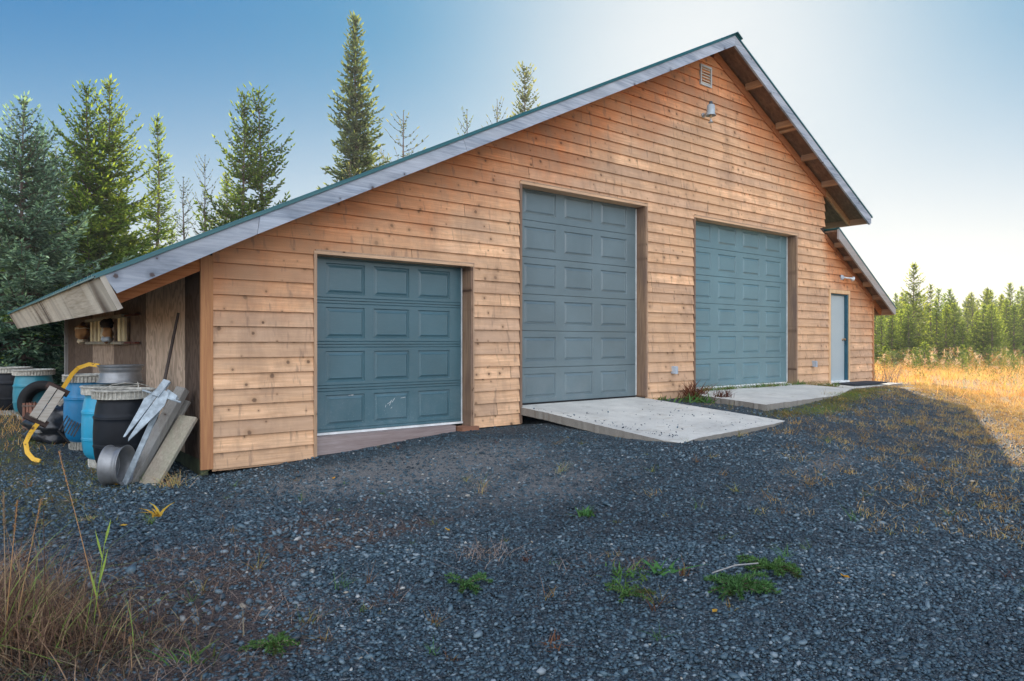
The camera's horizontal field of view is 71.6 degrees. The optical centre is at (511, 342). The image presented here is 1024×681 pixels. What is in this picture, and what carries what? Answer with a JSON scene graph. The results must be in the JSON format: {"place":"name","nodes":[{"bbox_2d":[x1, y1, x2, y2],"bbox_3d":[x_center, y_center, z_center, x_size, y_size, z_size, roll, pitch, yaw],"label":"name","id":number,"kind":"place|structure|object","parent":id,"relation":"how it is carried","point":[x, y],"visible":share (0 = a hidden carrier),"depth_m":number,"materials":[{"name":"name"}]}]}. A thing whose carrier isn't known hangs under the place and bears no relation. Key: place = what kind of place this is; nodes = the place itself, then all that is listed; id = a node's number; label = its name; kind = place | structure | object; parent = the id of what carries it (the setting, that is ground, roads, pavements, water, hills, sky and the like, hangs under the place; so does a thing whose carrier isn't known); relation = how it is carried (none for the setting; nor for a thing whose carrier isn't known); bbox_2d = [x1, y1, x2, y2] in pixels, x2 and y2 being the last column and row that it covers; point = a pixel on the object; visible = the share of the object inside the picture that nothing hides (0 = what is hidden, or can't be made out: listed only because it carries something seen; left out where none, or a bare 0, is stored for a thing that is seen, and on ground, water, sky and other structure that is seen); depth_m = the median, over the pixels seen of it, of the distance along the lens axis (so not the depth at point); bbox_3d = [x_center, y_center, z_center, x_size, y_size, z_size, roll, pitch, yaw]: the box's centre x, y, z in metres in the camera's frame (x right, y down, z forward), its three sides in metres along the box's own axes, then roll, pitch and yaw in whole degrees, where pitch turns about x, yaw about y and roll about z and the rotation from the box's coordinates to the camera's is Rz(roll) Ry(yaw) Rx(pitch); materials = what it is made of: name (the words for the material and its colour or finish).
{"place":"outdoors","nodes":[
{"label":"outdoors","id":0,"kind":"place"},
{"bbox_2d":[0,342,1023,680],"bbox_3d":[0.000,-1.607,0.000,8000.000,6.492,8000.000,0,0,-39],"label":"ground","id":1,"kind":"structure","parent":0,"point":[522,428],"depth_m":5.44,"materials":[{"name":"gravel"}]},
{"bbox_2d":[1,490,6,659],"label":"grass stalk","id":2,"kind":"object","parent":1,"relation":"on","point":[3,503],"depth_m":3.25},
{"bbox_2d":[4,499,18,647],"bbox_3d":[-2.325,1.093,3.302,0.081,0.746,0.024,0,0,11],"label":"grass stalk","id":3,"kind":"object","parent":1,"relation":"on","point":[14,525],"depth_m":3.30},
{"bbox_2d":[0,366,32,414],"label":"plastic drum","id":4,"kind":"object","parent":1,"relation":"on","point":[7,377],"visible":0.37,"depth_m":12.30,"materials":[{"name":"plastic"}]},
{"bbox_2d":[12,498,42,644],"bbox_3d":[-2.290,1.099,3.346,0.155,0.744,0.023,0,0,-4],"label":"grass stalk","id":5,"kind":"object","parent":1,"relation":"on","point":[28,558],"depth_m":3.35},
{"bbox_2d":[0,406,64,451],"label":"dry grass","id":6,"kind":"structure","parent":1,"relation":"on","point":[19,417],"depth_m":10.53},
{"bbox_2d":[11,369,55,419],"bbox_3d":[-8.060,0.867,11.967,0.630,0.848,0.630,0,0,-39],"label":"plastic drum","id":7,"kind":"object","parent":1,"relation":"on","point":[24,378],"visible":0.45,"depth_m":11.73,"materials":[{"name":"plastic"}]},
{"bbox_2d":[17,381,63,415],"bbox_3d":[-7.677,0.968,11.600,0.696,0.704,0.344,0,0,-9],"label":"tyre","id":8,"kind":"object","parent":1,"relation":"on","point":[29,392],"visible":0.37,"depth_m":11.53,"materials":[{"name":"rubber"}]},
{"bbox_2d":[22,402,58,429],"bbox_3d":[-7.079,1.110,10.736,0.460,0.420,0.304,0,0,0],"label":"wicker crate","id":9,"kind":"object","parent":1,"relation":"on","point":[29,407],"visible":0.2,"depth_m":10.60,"materials":[{"name":"wicker"}]},
{"bbox_2d":[22,404,66,443],"bbox_3d":[-6.150,1.132,9.589,0.893,0.679,0.682,-25,0,0],"label":"black tarp","id":10,"kind":"object","parent":1,"relation":"on","point":[49,434],"visible":0.34,"depth_m":9.35,"materials":[{"name":"plastic"}]},
{"bbox_2d":[43,510,46,650],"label":"bare weed","id":11,"kind":"object","parent":1,"relation":"on","point":[44,577],"visible":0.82,"depth_m":3.30,"materials":[{"name":"brown plant"}]},
{"bbox_2d":[0,120,100,368],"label":"spruce tree","id":12,"kind":"object","parent":1,"relation":"on","point":[52,287],"visible":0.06,"depth_m":19.90,"materials":[{"name":"green plant"}]},
{"bbox_2d":[23,362,99,461],"bbox_3d":[-5.496,0.806,8.549,0.425,1.120,0.985,0,0,7],"label":"curved bar","id":13,"kind":"object","parent":1,"relation":"on","point":[42,418],"visible":0.98,"depth_m":8.47,"materials":[{"name":"yellow paint"}]},
{"bbox_2d":[0,91,134,386],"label":"spruce tree","id":14,"kind":"object","parent":1,"relation":"on","point":[30,281],"visible":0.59,"depth_m":16.72,"materials":[{"name":"green plant"}]},
{"bbox_2d":[57,416,80,443],"bbox_3d":[-5.519,1.038,8.882,0.214,0.398,0.412,0,0,-8],"label":"metal grille","id":15,"kind":"object","parent":1,"relation":"on","point":[64,437],"visible":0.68,"depth_m":8.81,"materials":[{"name":"metal"}]},
{"bbox_2d":[58,451,102,625],"bbox_3d":[-2.183,1.004,3.595,0.234,0.932,0.022,0,0,2],"label":"grass stalk","id":16,"kind":"object","parent":1,"relation":"on","point":[79,529],"depth_m":3.60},
{"bbox_2d":[62,373,101,450],"bbox_3d":[-5.492,0.889,9.221,0.607,0.970,0.607,0,0,-39],"label":"plastic drum","id":17,"kind":"object","parent":1,"relation":"on","point":[73,403],"visible":0.45,"depth_m":8.96,"materials":[{"name":"plastic"}]},
{"bbox_2d":[0,79,166,371],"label":"spruce tree","id":18,"kind":"object","parent":1,"relation":"on","point":[101,211],"visible":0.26,"depth_m":20.17,"materials":[{"name":"green plant"}]},
{"bbox_2d":[90,520,110,633],"bbox_3d":[-2.029,1.174,3.499,0.107,0.621,0.004,0,0,1],"label":"grass stalk","id":19,"kind":"object","parent":1,"relation":"on","point":[103,566],"depth_m":3.50,"materials":[{"name":"plant"}]},
{"bbox_2d":[32,73,172,352],"bbox_3d":[-12.105,-3.221,21.398,4.690,9.590,5.125,0,0,41],"label":"spruce tree","id":20,"kind":"object","parent":1,"relation":"on","point":[141,239],"visible":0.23,"depth_m":21.16,"materials":[{"name":"green plant"}]},
{"bbox_2d":[79,384,139,468],"bbox_3d":[-4.564,0.943,8.067,0.608,0.926,0.608,0,0,-39],"label":"plastic drum","id":21,"kind":"object","parent":1,"relation":"on","point":[88,409],"visible":0.34,"depth_m":7.82,"materials":[{"name":"plastic"}]},
{"bbox_2d":[97,445,136,485],"bbox_3d":[-3.932,1.221,7.074,0.182,0.408,0.408,0,0,-1],"label":"wheel rim","id":22,"kind":"object","parent":1,"relation":"on","point":[113,463],"visible":0.95,"depth_m":6.97,"materials":[{"name":"metal"}]},
{"bbox_2d":[91,387,155,462],"bbox_3d":[-4.158,0.955,7.611,0.619,0.926,0.619,0,0,-39],"label":"plastic drum","id":23,"kind":"object","parent":1,"relation":"on","point":[116,410],"visible":0.56,"depth_m":7.36,"materials":[{"name":"plastic"}]},
{"bbox_2d":[96,364,143,383],"bbox_3d":[-4.527,0.356,8.213,0.490,0.202,0.490,0,0,-39],"label":"wheel rim","id":24,"kind":"object","parent":23,"relation":"on","point":[119,373],"visible":0.99,"depth_m":8.03,"materials":[{"name":"metal"}]},
{"bbox_2d":[0,509,253,680],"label":"tall dry grass","id":25,"kind":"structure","parent":1,"relation":"on","point":[22,621],"depth_m":3.45,"materials":[{"name":"plant"}]},
{"bbox_2d":[122,379,180,485],"bbox_3d":[-3.698,0.903,7.253,0.535,1.053,0.352,0,0,-39],"label":"boat anchor","id":26,"kind":"object","parent":1,"relation":"on","point":[162,395],"visible":0.97,"depth_m":7.20,"materials":[{"name":"metal"}]},
{"bbox_2d":[139,503,172,516],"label":"yellow plant","id":27,"kind":"object","parent":1,"relation":"on","point":[158,514],"visible":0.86,"depth_m":5.93,"materials":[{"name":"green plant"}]},
{"bbox_2d":[130,386,188,483],"bbox_3d":[-3.745,0.975,7.488,0.139,1.010,0.710,0,0,29],"label":"wood board","id":28,"kind":"object","parent":1,"relation":"on","point":[164,421],"visible":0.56,"depth_m":7.47,"materials":[{"name":"wood"}]},
{"bbox_2d":[0,555,324,680],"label":"dry grass","id":29,"kind":"structure","parent":1,"relation":"on","point":[32,674],"depth_m":3.38,"materials":[{"name":"brown plant"}]},
{"bbox_2d":[138,113,186,253],"bbox_3d":[-14.398,-3.948,29.016,3.309,10.808,3.888,0,0,-39],"label":"spruce tree","id":30,"kind":"object","parent":1,"relation":"on","point":[159,210],"visible":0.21,"depth_m":28.90,"materials":[{"name":"green plant"}]},
{"bbox_2d":[145,400,190,471],"bbox_3d":[-3.736,1.035,7.629,0.103,0.822,0.579,0,0,31],"label":"wood board","id":31,"kind":"object","parent":1,"relation":"on","point":[184,407],"visible":0.28,"depth_m":7.76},
{"bbox_2d":[139,415,197,484],"bbox_3d":[-3.591,1.129,7.432,0.218,0.702,0.588,0,0,21],"label":"wood board","id":32,"kind":"object","parent":1,"relation":"on","point":[164,458],"visible":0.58,"depth_m":7.42,"materials":[{"name":"wood"}]},
{"bbox_2d":[115,635,222,665],"bbox_3d":[-1.566,1.454,3.324,0.428,0.108,0.299,0,0,19],"label":"fern weed","id":33,"kind":"object","parent":1,"relation":"on","point":[192,656],"visible":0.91,"depth_m":3.32,"materials":[{"name":"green plant"}]},
{"bbox_2d":[138,470,206,487],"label":"grass tuft","id":34,"kind":"object","parent":1,"relation":"on","point":[171,482],"visible":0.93,"depth_m":7.10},
{"bbox_2d":[167,177,197,242],"bbox_3d":[-10.684,-1.998,23.268,1.965,6.861,2.077,0,0,-18],"label":"spruce tree","id":35,"kind":"object","parent":1,"relation":"on","point":[183,227],"visible":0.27,"depth_m":22.99,"materials":[{"name":"green plant"}]},
{"bbox_2d":[187,155,222,235],"bbox_3d":[-10.335,-2.423,23.362,1.679,7.704,1.588,0,0,-43],"label":"spruce tree","id":36,"kind":"object","parent":1,"relation":"on","point":[203,212],"visible":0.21,"depth_m":23.46,"materials":[{"name":"green plant"}]},
{"bbox_2d":[215,172,235,222],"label":"spruce tree","id":37,"kind":"object","parent":1,"relation":"on","point":[227,185],"visible":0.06,"depth_m":33.94,"materials":[{"name":"green plant"}]},
{"bbox_2d":[197,88,285,232],"bbox_3d":[-9.158,-3.537,24.712,5.008,10.563,4.076,0,0,-39],"label":"spruce tree","id":38,"kind":"object","parent":1,"relation":"on","point":[239,189],"visible":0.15,"depth_m":24.31,"materials":[{"name":"green plant"}]},
{"bbox_2d":[192,82,294,228],"bbox_3d":[-9.181,-3.705,25.026,6.698,10.917,5.451,0,0,-8],"label":"spruce tree","id":39,"kind":"object","parent":1,"relation":"on","point":[260,189],"visible":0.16,"depth_m":24.97,"materials":[{"name":"green plant"}]},
{"bbox_2d":[238,631,299,655],"bbox_3d":[-1.188,1.472,3.462,0.271,0.068,0.256,0,0,-39],"label":"weed","id":40,"kind":"object","parent":1,"relation":"on","point":[273,643],"visible":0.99,"depth_m":3.47,"materials":[{"name":"green plant"}]},
{"bbox_2d":[2,475,670,680],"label":"dead stem mat","id":41,"kind":"object","parent":1,"relation":"on","point":[195,647],"visible":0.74,"depth_m":4.17,"materials":[{"name":"plant"}]},
{"bbox_2d":[317,10,391,188],"bbox_3d":[-6.808,-6.520,30.960,5.192,15.927,4.581,0,0,-39],"label":"spruce tree","id":42,"kind":"object","parent":1,"relation":"on","point":[356,140],"visible":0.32,"depth_m":30.75,"materials":[{"name":"green plant"}]},
{"bbox_2d":[373,110,428,165],"bbox_3d":[-5.085,-4.227,29.965,3.942,11.325,3.730,0,0,-8],"label":"spruce tree","id":43,"kind":"object","parent":1,"relation":"on","point":[403,136],"visible":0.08,"depth_m":29.97,"materials":[{"name":"green plant"}]},
{"bbox_2d":[7,32,896,475],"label":"garage building","id":44,"kind":"structure","parent":1,"relation":"on","point":[669,226],"depth_m":10.72,"materials":[{"name":"brown wood"}]},
{"bbox_2d":[85,313,139,343],"bbox_3d":[-6.514,-0.200,11.478,0.116,0.444,4.100,0,0,-39],"label":"slat rack","id":45,"kind":"object","parent":44,"relation":"attached to","point":[95,329],"visible":0.78,"depth_m":10.81,"materials":[{"name":"wood"}]},
{"bbox_2d":[74,322,89,343],"bbox_3d":[-7.989,-0.183,13.206,0.216,0.417,0.923,0,0,-39],"label":"stuffed bundle","id":46,"kind":"object","parent":45,"relation":"hanging from","point":[82,332],"visible":0.99,"depth_m":13.02,"materials":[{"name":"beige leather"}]},
{"bbox_2d":[100,318,113,343],"bbox_3d":[-6.339,-0.184,11.101,0.200,0.402,0.584,0,0,-39],"label":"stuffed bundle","id":47,"kind":"object","parent":45,"relation":"hanging from","point":[107,332],"visible":1,"depth_m":10.98,"materials":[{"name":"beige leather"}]},
{"bbox_2d":[154,313,179,424],"bbox_3d":[-3.817,0.480,7.772,0.056,1.654,0.757,0,0,1],"label":"tool handle","id":48,"kind":"object","parent":44,"relation":"attached to","point":[171,348],"visible":0.45,"depth_m":7.93,"materials":[{"name":"wood"}]},
{"bbox_2d":[317,256,462,435],"bbox_3d":[-1.587,0.028,9.313,2.320,2.207,0.050,0,0,-39],"label":"garage door","id":49,"kind":"structure","parent":44,"relation":"in","point":[389,334],"depth_m":9.28,"materials":[{"name":"teal paint"}]},
{"bbox_2d":[522,188,636,404],"bbox_3d":[1.080,-0.745,11.462,2.810,3.370,0.045,0,0,-39],"label":"garage door","id":50,"kind":"structure","parent":44,"relation":"in","point":[579,255],"depth_m":11.45,"materials":[{"name":"teal metal"}]},
{"bbox_2d":[696,221,787,388],"bbox_3d":[4.590,-0.746,14.285,3.560,3.222,0.045,0,0,-39],"label":"garage door","id":51,"kind":"structure","parent":44,"relation":"in","point":[742,274],"depth_m":14.30,"materials":[{"name":"teal paint"}]},
{"bbox_2d":[831,295,845,380],"bbox_3d":[7.542,-0.125,16.455,0.820,1.990,0.112,0,0,-39],"label":"entry door","id":52,"kind":"structure","parent":44,"relation":"in","point":[837,302],"depth_m":16.49,"materials":[{"name":"grey paint"}]},
{"bbox_2d":[444,572,493,594],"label":"spruce sprig","id":53,"kind":"object","parent":1,"relation":"on","point":[470,583],"visible":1,"depth_m":4.35,"materials":[{"name":"green plant"}]},
{"bbox_2d":[420,530,532,570],"bbox_3d":[-0.187,1.425,4.899,0.639,0.112,0.850,0,0,-77],"label":"reddish weed","id":54,"kind":"object","parent":1,"relation":"on","point":[471,554],"visible":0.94,"depth_m":4.88,"materials":[{"name":"plant"}]},
{"bbox_2d":[0,390,1023,660],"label":"gravel weeds","id":55,"kind":"object","parent":1,"relation":"on","point":[432,518],"visible":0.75,"depth_m":4.85,"materials":[{"name":"green plant"}]},
{"bbox_2d":[509,61,539,116],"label":"spruce tree","id":56,"kind":"object","parent":1,"relation":"on","point":[525,99],"visible":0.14,"depth_m":39.88,"materials":[{"name":"green plant"}]},
{"bbox_2d":[535,628,577,652],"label":"reddish weed","id":57,"kind":"object","parent":1,"relation":"on","point":[545,643],"visible":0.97,"depth_m":3.54,"materials":[{"name":"brown plant"}]},
{"bbox_2d":[565,506,595,517],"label":"green weed","id":58,"kind":"object","parent":1,"relation":"on","point":[583,512],"visible":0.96,"depth_m":5.88,"materials":[{"name":"green plant"}]},
{"bbox_2d":[593,560,665,584],"bbox_3d":[0.726,1.419,4.426,0.400,0.076,0.414,0,0,33],"label":"green weed","id":59,"kind":"object","parent":1,"relation":"on","point":[619,570],"visible":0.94,"depth_m":4.40,"materials":[{"name":"green plant"}]},
{"bbox_2d":[603,579,656,603],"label":"spruce sprig","id":60,"kind":"object","parent":1,"relation":"on","point":[626,591],"visible":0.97,"depth_m":4.08,"materials":[{"name":"green plant"}]},
{"bbox_2d":[521,397,783,442],"bbox_3d":[2.025,1.107,10.248,2.743,0.345,3.001,0,0,-39],"label":"concrete apron","id":61,"kind":"object","parent":1,"relation":"on","point":[624,411],"visible":0.83,"depth_m":9.91,"materials":[{"name":"concrete"}]},
{"bbox_2d":[533,400,786,436],"bbox_3d":[2.089,1.034,10.163,2.625,0.179,2.481,0,0,-39],"label":"slab grit","id":62,"kind":"object","parent":61,"relation":"on","point":[644,423],"visible":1,"depth_m":9.45,"materials":[{"name":"stone"}]},
{"bbox_2d":[641,557,705,575],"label":"green weed","id":63,"kind":"object","parent":1,"relation":"on","point":[655,567],"visible":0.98,"depth_m":4.46,"materials":[{"name":"green plant"}]},
{"bbox_2d":[672,379,718,399],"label":"plant","id":64,"kind":"object","parent":1,"relation":"on","point":[692,391],"visible":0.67,"depth_m":12.59,"materials":[{"name":"brown plant"}]},
{"bbox_2d":[678,392,717,403],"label":"dandelion clump","id":65,"kind":"object","parent":1,"relation":"on","point":[698,399],"visible":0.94,"depth_m":12.14,"materials":[{"name":"green plant"}]},
{"bbox_2d":[702,570,781,600],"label":"weeds","id":66,"kind":"object","parent":1,"relation":"on","point":[738,584],"visible":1,"depth_m":4.13,"materials":[{"name":"green plant"}]},
{"bbox_2d":[736,553,803,578],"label":"weeds","id":67,"kind":"object","parent":1,"relation":"on","point":[780,567],"visible":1,"depth_m":4.45,"materials":[{"name":"green plant"}]},
{"bbox_2d":[700,383,851,410],"bbox_3d":[5.057,1.015,13.285,4.527,0.290,2.113,0,0,-39],"label":"concrete apron","id":68,"kind":"object","parent":1,"relation":"on","point":[772,397],"visible":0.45,"depth_m":12.53,"materials":[{"name":"concrete"}]},
{"bbox_2d":[630,382,1023,547],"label":"dry grass","id":69,"kind":"structure","parent":1,"relation":"on","point":[926,387],"depth_m":9.68,"materials":[{"name":"plant"}]},
{"bbox_2d":[824,382,902,388],"bbox_3d":[8.142,1.048,16.346,3.022,0.255,0.817,0,0,-39],"label":"concrete apron","id":70,"kind":"object","parent":1,"relation":"on","point":[873,385],"visible":0.27,"depth_m":16.07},
{"bbox_2d":[833,381,886,385],"bbox_3d":[8.027,0.925,16.347,1.600,0.034,0.500,0,0,-39],"label":"door mat","id":71,"kind":"object","parent":70,"relation":"on","point":[855,383],"depth_m":16.27,"materials":[{"name":"rubber"}]},
{"bbox_2d":[874,315,888,357],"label":"spruce tree","id":72,"kind":"object","parent":1,"relation":"on","point":[876,333],"visible":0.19,"depth_m":47.87,"materials":[{"name":"green plant"}]},
{"bbox_2d":[874,315,889,364],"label":"spruce tree","id":73,"kind":"object","parent":1,"relation":"on","point":[881,328],"visible":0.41,"depth_m":43.97,"materials":[{"name":"green plant"}]},
{"bbox_2d":[877,315,910,365],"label":"spruce tree","id":74,"kind":"object","parent":1,"relation":"on","point":[889,345],"visible":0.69,"depth_m":41.91,"materials":[{"name":"green plant"}]},
{"bbox_2d":[874,357,917,384],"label":"grass","id":75,"kind":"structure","parent":1,"relation":"on","point":[888,378],"depth_m":17.38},
{"bbox_2d":[886,309,911,361],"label":"spruce tree","id":76,"kind":"object","parent":1,"relation":"on","point":[899,316],"visible":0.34,"depth_m":42.92,"materials":[{"name":"green plant"}]},
{"bbox_2d":[890,304,933,365],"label":"spruce tree","id":77,"kind":"object","parent":1,"relation":"on","point":[906,328],"visible":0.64,"depth_m":41.94,"materials":[{"name":"green plant"}]},
{"bbox_2d":[891,262,940,361],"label":"spruce tree","id":78,"kind":"object","parent":1,"relation":"on","point":[914,266],"visible":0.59,"depth_m":43.83,"materials":[{"name":"green plant"}]},
{"bbox_2d":[907,295,929,356],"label":"spruce tree","id":79,"kind":"object","parent":1,"relation":"on","point":[919,312],"visible":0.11,"depth_m":49.93,"materials":[{"name":"green plant"}]},
{"bbox_2d":[916,342,936,369],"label":"young spruce","id":80,"kind":"object","parent":1,"relation":"on","point":[924,347],"visible":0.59,"depth_m":30.98,"materials":[{"name":"green plant"}]},
{"bbox_2d":[911,283,948,363],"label":"spruce tree","id":81,"kind":"object","parent":1,"relation":"on","point":[931,291],"visible":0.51,"depth_m":45.95,"materials":[{"name":"green plant"}]},
{"bbox_2d":[925,299,948,364],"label":"spruce tree","id":82,"kind":"object","parent":1,"relation":"on","point":[936,315],"visible":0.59,"depth_m":43.96,"materials":[{"name":"green plant"}]},
{"bbox_2d":[923,288,955,357],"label":"spruce tree","id":83,"kind":"object","parent":1,"relation":"on","point":[938,294],"visible":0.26,"depth_m":51.96,"materials":[{"name":"green plant"}]},
{"bbox_2d":[931,304,964,365],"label":"spruce tree","id":84,"kind":"object","parent":1,"relation":"on","point":[946,340],"visible":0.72,"depth_m":41.98,"materials":[{"name":"green plant"}]},
{"bbox_2d":[874,287,1023,347],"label":"wood","id":85,"kind":"object","parent":1,"relation":"on","point":[973,299],"depth_m":85.58,"materials":[{"name":"plant"}]},
{"bbox_2d":[874,344,1023,387],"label":"meadow brush","id":86,"kind":"object","parent":1,"relation":"on","point":[995,359],"visible":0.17,"depth_m":24.46,"materials":[{"name":"plant"}]},
{"bbox_2d":[932,288,973,363],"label":"spruce tree","id":87,"kind":"object","parent":1,"relation":"on","point":[948,296],"visible":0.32,"depth_m":47.93,"materials":[{"name":"green plant"}]},
{"bbox_2d":[940,302,972,362],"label":"spruce tree","id":88,"kind":"object","parent":1,"relation":"on","point":[955,320],"visible":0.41,"depth_m":45.91,"materials":[{"name":"green plant"}]},
{"bbox_2d":[946,320,978,366],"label":"spruce tree","id":89,"kind":"object","parent":1,"relation":"on","point":[962,327],"visible":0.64,"depth_m":39.98,"materials":[{"name":"green plant"}]},
{"bbox_2d":[960,308,973,354],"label":"spruce tree","id":90,"kind":"object","parent":1,"relation":"on","point":[967,316],"visible":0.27,"depth_m":61.95,"materials":[{"name":"green plant"}]},
{"bbox_2d":[960,291,981,348],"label":"spruce tree","id":91,"kind":"object","parent":1,"relation":"on","point":[972,307],"visible":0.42,"depth_m":61.95,"materials":[{"name":"green plant"}]},
{"bbox_2d":[961,311,986,364],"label":"spruce tree","id":92,"kind":"object","parent":1,"relation":"on","point":[974,328],"visible":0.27,"depth_m":42.96,"materials":[{"name":"green plant"}]},
{"bbox_2d":[967,304,1001,362],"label":"spruce tree","id":93,"kind":"object","parent":1,"relation":"on","point":[984,307],"visible":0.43,"depth_m":41.94,"materials":[{"name":"green plant"}]},
{"bbox_2d":[969,290,1001,358],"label":"spruce tree","id":94,"kind":"object","parent":1,"relation":"on","point":[987,297],"visible":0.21,"depth_m":49.99,"materials":[{"name":"green plant"}]},
{"bbox_2d":[967,304,1021,364],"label":"spruce tree","id":95,"kind":"object","parent":1,"relation":"on","point":[991,328],"visible":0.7,"depth_m":40.95,"materials":[{"name":"green plant"}]},
{"bbox_2d":[975,308,1022,362],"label":"spruce tree","id":96,"kind":"object","parent":1,"relation":"on","point":[1002,338],"visible":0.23,"depth_m":42.87,"materials":[{"name":"green plant"}]},
{"bbox_2d":[993,299,1022,354],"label":"spruce tree","id":97,"kind":"object","parent":1,"relation":"on","point":[1006,305],"visible":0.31,"depth_m":44.92,"materials":[{"name":"green plant"}]},
{"bbox_2d":[996,282,1022,357],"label":"spruce tree","id":98,"kind":"object","parent":1,"relation":"on","point":[1009,295],"visible":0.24,"depth_m":47.95,"materials":[{"name":"green plant"}]},
{"bbox_2d":[1000,302,1023,361],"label":"spruce tree","id":99,"kind":"object","parent":1,"relation":"on","point":[1014,324],"visible":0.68,"depth_m":43.96,"materials":[{"name":"green plant"}]},
{"bbox_2d":[1012,301,1023,360],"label":"spruce tree","id":100,"kind":"object","parent":1,"relation":"on","point":[1021,317],"visible":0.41,"depth_m":45.98,"materials":[{"name":"green plant"}]},
{"bbox_2d":[0,0,1023,315],"label":"sky","id":101,"kind":"structure","parent":0,"point":[918,105],"materials":[{"name":"blue"}]},
{"bbox_2d":[699,379,810,391],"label":"slab edge grass","id":102,"kind":"structure","parent":0,"point":[763,385],"depth_m":13.99,"materials":[{"name":"green plant"}]},
{"bbox_2d":[748,387,892,418],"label":"slab edge grass","id":103,"kind":"structure","parent":0,"point":[823,405],"depth_m":11.72,"materials":[{"name":"plant"}]},
{"bbox_2d":[874,357,1023,446],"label":"meadow grass","id":104,"kind":"structure","parent":0,"point":[946,377],"depth_m":20.42,"materials":[{"name":"plant"}]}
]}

